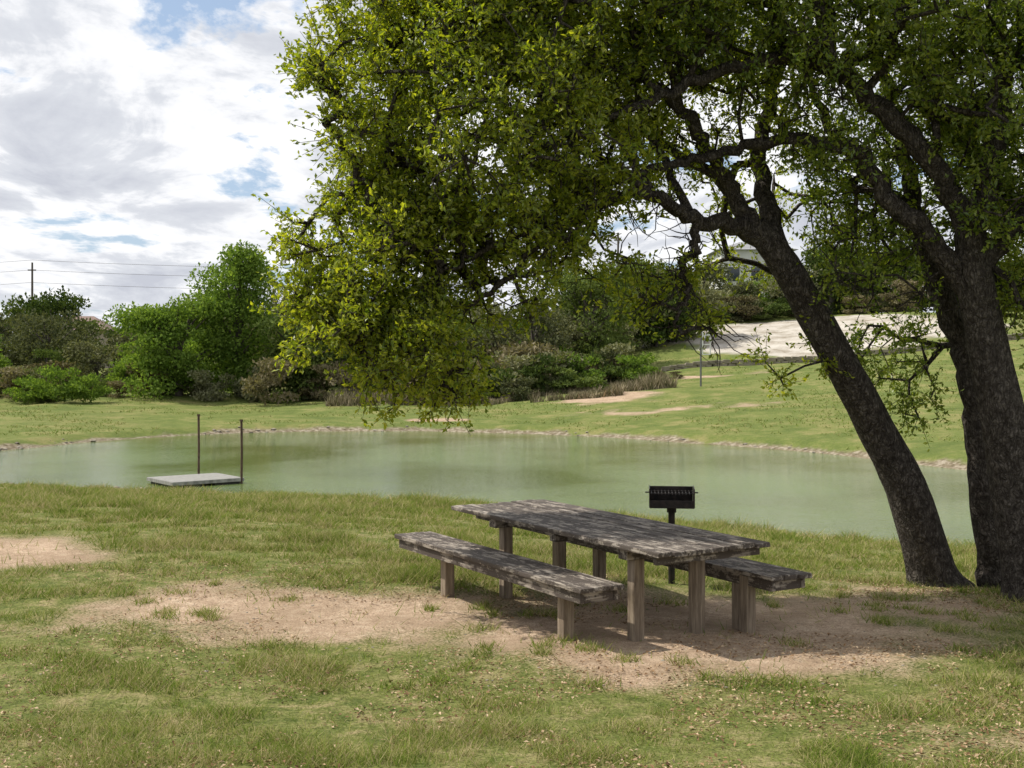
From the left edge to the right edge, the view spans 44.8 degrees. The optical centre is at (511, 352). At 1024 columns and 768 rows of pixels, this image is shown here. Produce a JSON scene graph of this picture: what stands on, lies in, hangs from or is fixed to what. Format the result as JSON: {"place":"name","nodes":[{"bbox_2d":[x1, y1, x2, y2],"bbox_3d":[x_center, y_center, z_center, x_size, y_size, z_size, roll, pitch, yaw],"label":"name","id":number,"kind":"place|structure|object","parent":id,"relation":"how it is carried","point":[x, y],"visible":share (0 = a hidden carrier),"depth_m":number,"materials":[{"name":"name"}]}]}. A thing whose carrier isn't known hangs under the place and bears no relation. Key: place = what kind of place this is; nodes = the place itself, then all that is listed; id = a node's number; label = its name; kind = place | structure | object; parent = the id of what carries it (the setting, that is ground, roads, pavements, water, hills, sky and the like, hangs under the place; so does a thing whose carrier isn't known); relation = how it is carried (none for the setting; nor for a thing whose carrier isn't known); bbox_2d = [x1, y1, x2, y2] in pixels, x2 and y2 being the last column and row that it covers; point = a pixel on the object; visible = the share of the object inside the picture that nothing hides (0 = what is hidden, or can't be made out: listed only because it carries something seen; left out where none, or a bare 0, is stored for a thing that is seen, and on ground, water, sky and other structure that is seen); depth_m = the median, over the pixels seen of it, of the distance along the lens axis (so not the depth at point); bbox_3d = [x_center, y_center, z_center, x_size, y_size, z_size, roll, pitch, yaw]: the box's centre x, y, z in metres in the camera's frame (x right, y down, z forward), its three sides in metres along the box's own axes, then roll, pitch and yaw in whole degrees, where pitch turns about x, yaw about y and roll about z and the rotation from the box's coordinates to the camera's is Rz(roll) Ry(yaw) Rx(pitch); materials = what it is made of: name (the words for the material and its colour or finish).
{"place":"outdoors","nodes":[
{"label":"outdoors","id":0,"kind":"place"},
{"bbox_2d":[0,431,974,546],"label":"pond water","id":1,"kind":"structure","parent":0,"point":[796,490],"depth_m":36.54,"materials":[{"name":"green liquid"}]},
{"bbox_2d":[147,473,243,487],"bbox_3d":[-8.497,3.513,33.296,2.027,0.335,1.739,0,0,-38],"label":"floating dock","id":2,"kind":"object","parent":1,"relation":"on","point":[205,478],"visible":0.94,"depth_m":32.97,"materials":[{"name":"grey wood"}]},
{"bbox_2d":[197,414,199,473],"bbox_3d":[-8.740,3.010,34.600,0.086,2.580,0.090,0,0,0],"label":"mooring pole","id":3,"kind":"object","parent":1,"relation":"in","point":[198,423],"visible":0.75,"depth_m":34.58,"materials":[{"name":"brown metal"}]},
{"bbox_2d":[240,419,242,483],"bbox_3d":[-7.240,3.045,33.200,0.086,2.510,0.090,0,0,0],"label":"mooring pole","id":4,"kind":"object","parent":1,"relation":"in","point":[241,445],"visible":0.88,"depth_m":33.18,"materials":[{"name":"brown metal"}]},
{"bbox_2d":[322,369,678,406],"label":"tall dry grass","id":5,"kind":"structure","parent":0,"point":[653,382],"depth_m":68.76,"materials":[{"name":"beige plant"}]},
{"bbox_2d":[0,312,1023,767],"bbox_3d":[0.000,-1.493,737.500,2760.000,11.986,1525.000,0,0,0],"label":"ground","id":6,"kind":"structure","parent":0,"point":[666,424],"depth_m":10.53,"materials":[{"name":"green plant"}]},
{"bbox_2d":[28,262,35,334],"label":"utility pole","id":7,"kind":"object","parent":6,"relation":"on","point":[31,269],"visible":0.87,"depth_m":149.90,"materials":[{"name":"brown wood"}]},
{"bbox_2d":[0,260,691,288],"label":"power lines","id":8,"kind":"object","parent":7,"relation":"attached to","point":[142,274],"visible":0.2,"depth_m":150.33,"materials":[{"name":"black metal"}]},
{"bbox_2d":[79,330,113,367],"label":"walls","id":9,"kind":"structure","parent":6,"relation":"on","point":[101,337],"depth_m":166.55,"materials":[{"name":"beige"}]},
{"bbox_2d":[73,316,113,330],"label":"roof","id":10,"kind":"structure","parent":9,"relation":"on","point":[94,318],"depth_m":169.62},
{"bbox_2d":[102,289,236,399],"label":"elm tree","id":11,"kind":"object","parent":6,"relation":"on","point":[166,335],"visible":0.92,"depth_m":71.62,"materials":[{"name":"green plant"}]},
{"bbox_2d":[184,239,285,395],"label":"elm tree","id":12,"kind":"object","parent":6,"relation":"on","point":[239,270],"visible":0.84,"depth_m":73.93,"materials":[{"name":"green plant"}]},
{"bbox_2d":[248,314,346,403],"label":"elm tree","id":13,"kind":"object","parent":6,"relation":"on","point":[296,380],"visible":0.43,"depth_m":71.59,"materials":[{"name":"green plant"}]},
{"bbox_2d":[0,426,822,492],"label":"shore rocks","id":14,"kind":"object","parent":6,"relation":"on","point":[20,447],"visible":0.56,"depth_m":48.55,"materials":[{"name":"stone"}]},
{"bbox_2d":[410,297,492,358],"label":"cedar elm tree","id":15,"kind":"object","parent":6,"relation":"on","point":[479,329],"visible":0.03,"depth_m":79.71,"materials":[{"name":"green plant"}]},
{"bbox_2d":[0,279,928,404],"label":"shrub thicket","id":16,"kind":"object","parent":6,"relation":"on","point":[525,366],"visible":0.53,"depth_m":71.62,"materials":[{"name":"green plant"}]},
{"bbox_2d":[39,574,951,687],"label":"dirt pebbles","id":17,"kind":"object","parent":6,"relation":"on","point":[543,630],"visible":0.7,"depth_m":9.99,"materials":[{"name":"stone"}]},
{"bbox_2d":[0,479,1023,767],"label":"grass","id":18,"kind":"structure","parent":6,"relation":"on","point":[62,499],"depth_m":10.44,"materials":[{"name":"green plant"}]},
{"bbox_2d":[0,241,1023,399],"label":"distant trees","id":19,"kind":"object","parent":6,"relation":"on","point":[54,336],"visible":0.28,"depth_m":93.00,"materials":[{"name":"green plant"}]},
{"bbox_2d":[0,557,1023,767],"bbox_3d":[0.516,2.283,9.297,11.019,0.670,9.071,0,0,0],"label":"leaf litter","id":20,"kind":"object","parent":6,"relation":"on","point":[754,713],"visible":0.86,"depth_m":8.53,"materials":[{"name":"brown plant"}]},
{"bbox_2d":[481,297,574,353],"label":"juniper tree","id":21,"kind":"object","parent":6,"relation":"on","point":[556,320],"visible":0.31,"depth_m":77.68,"materials":[{"name":"green plant"}]},
{"bbox_2d":[531,260,644,364],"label":"juniper tree","id":22,"kind":"object","parent":6,"relation":"on","point":[594,343],"visible":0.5,"depth_m":83.13,"materials":[{"name":"green plant"}]},
{"bbox_2d":[394,499,811,641],"bbox_3d":[0.641,2.027,11.226,2.024,1.049,3.760,0,0,-30],"label":"picnic table","id":23,"kind":"object","parent":6,"relation":"on","point":[698,555],"visible":0.92,"depth_m":10.34,"materials":[{"name":"grey wood"}]},
{"bbox_2d":[246,0,974,587],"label":"live oak tree","id":24,"kind":"object","parent":6,"relation":"on","point":[416,198],"visible":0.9,"depth_m":11.27,"materials":[{"name":"green plant"}]},
{"bbox_2d":[614,234,621,261],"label":"utility pole","id":25,"kind":"object","parent":6,"relation":"on","point":[617,240],"visible":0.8,"depth_m":151.89,"materials":[{"name":"brown wood"}]},
{"bbox_2d":[645,485,697,583],"bbox_3d":[1.638,1.976,12.733,0.540,1.192,0.395,0,0,6],"label":"charcoal grill","id":26,"kind":"object","parent":6,"relation":"on","point":[671,499],"visible":0.89,"depth_m":12.73,"materials":[{"name":"black metal"}]},
{"bbox_2d":[700,330,710,385],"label":"trail sign","id":27,"kind":"object","parent":6,"relation":"on","point":[701,343],"visible":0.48,"depth_m":68.96,"materials":[{"name":"grey metal"}]},
{"bbox_2d":[708,250,792,313],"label":"walls","id":28,"kind":"structure","parent":6,"relation":"on","point":[746,254],"depth_m":129.50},
{"bbox_2d":[726,266,764,310],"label":"window frames","id":29,"kind":"structure","parent":28,"relation":"attached to","point":[740,276],"depth_m":129.44,"materials":[{"name":"white"}]},
{"bbox_2d":[727,267,763,296],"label":"windows","id":30,"kind":"structure","parent":29,"relation":"attached to","point":[736,272],"depth_m":129.41,"materials":[{"name":"grey glass"}]},
{"bbox_2d":[705,242,798,256],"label":"roof","id":31,"kind":"structure","parent":28,"relation":"on","point":[746,247],"depth_m":130.49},
{"bbox_2d":[567,0,1023,602],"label":"live oak tree","id":32,"kind":"object","parent":6,"relation":"on","point":[977,132],"visible":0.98,"depth_m":12.12,"materials":[{"name":"green plant"}]},
{"bbox_2d":[661,333,1023,370],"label":"stone retaining wall","id":33,"kind":"structure","parent":6,"relation":"on","point":[793,359],"depth_m":80.74,"materials":[{"name":"grey stone"}]},
{"bbox_2d":[0,0,1023,328],"label":"sky","id":34,"kind":"structure","parent":0,"point":[144,133],"materials":[{"name":"white"}]}
]}

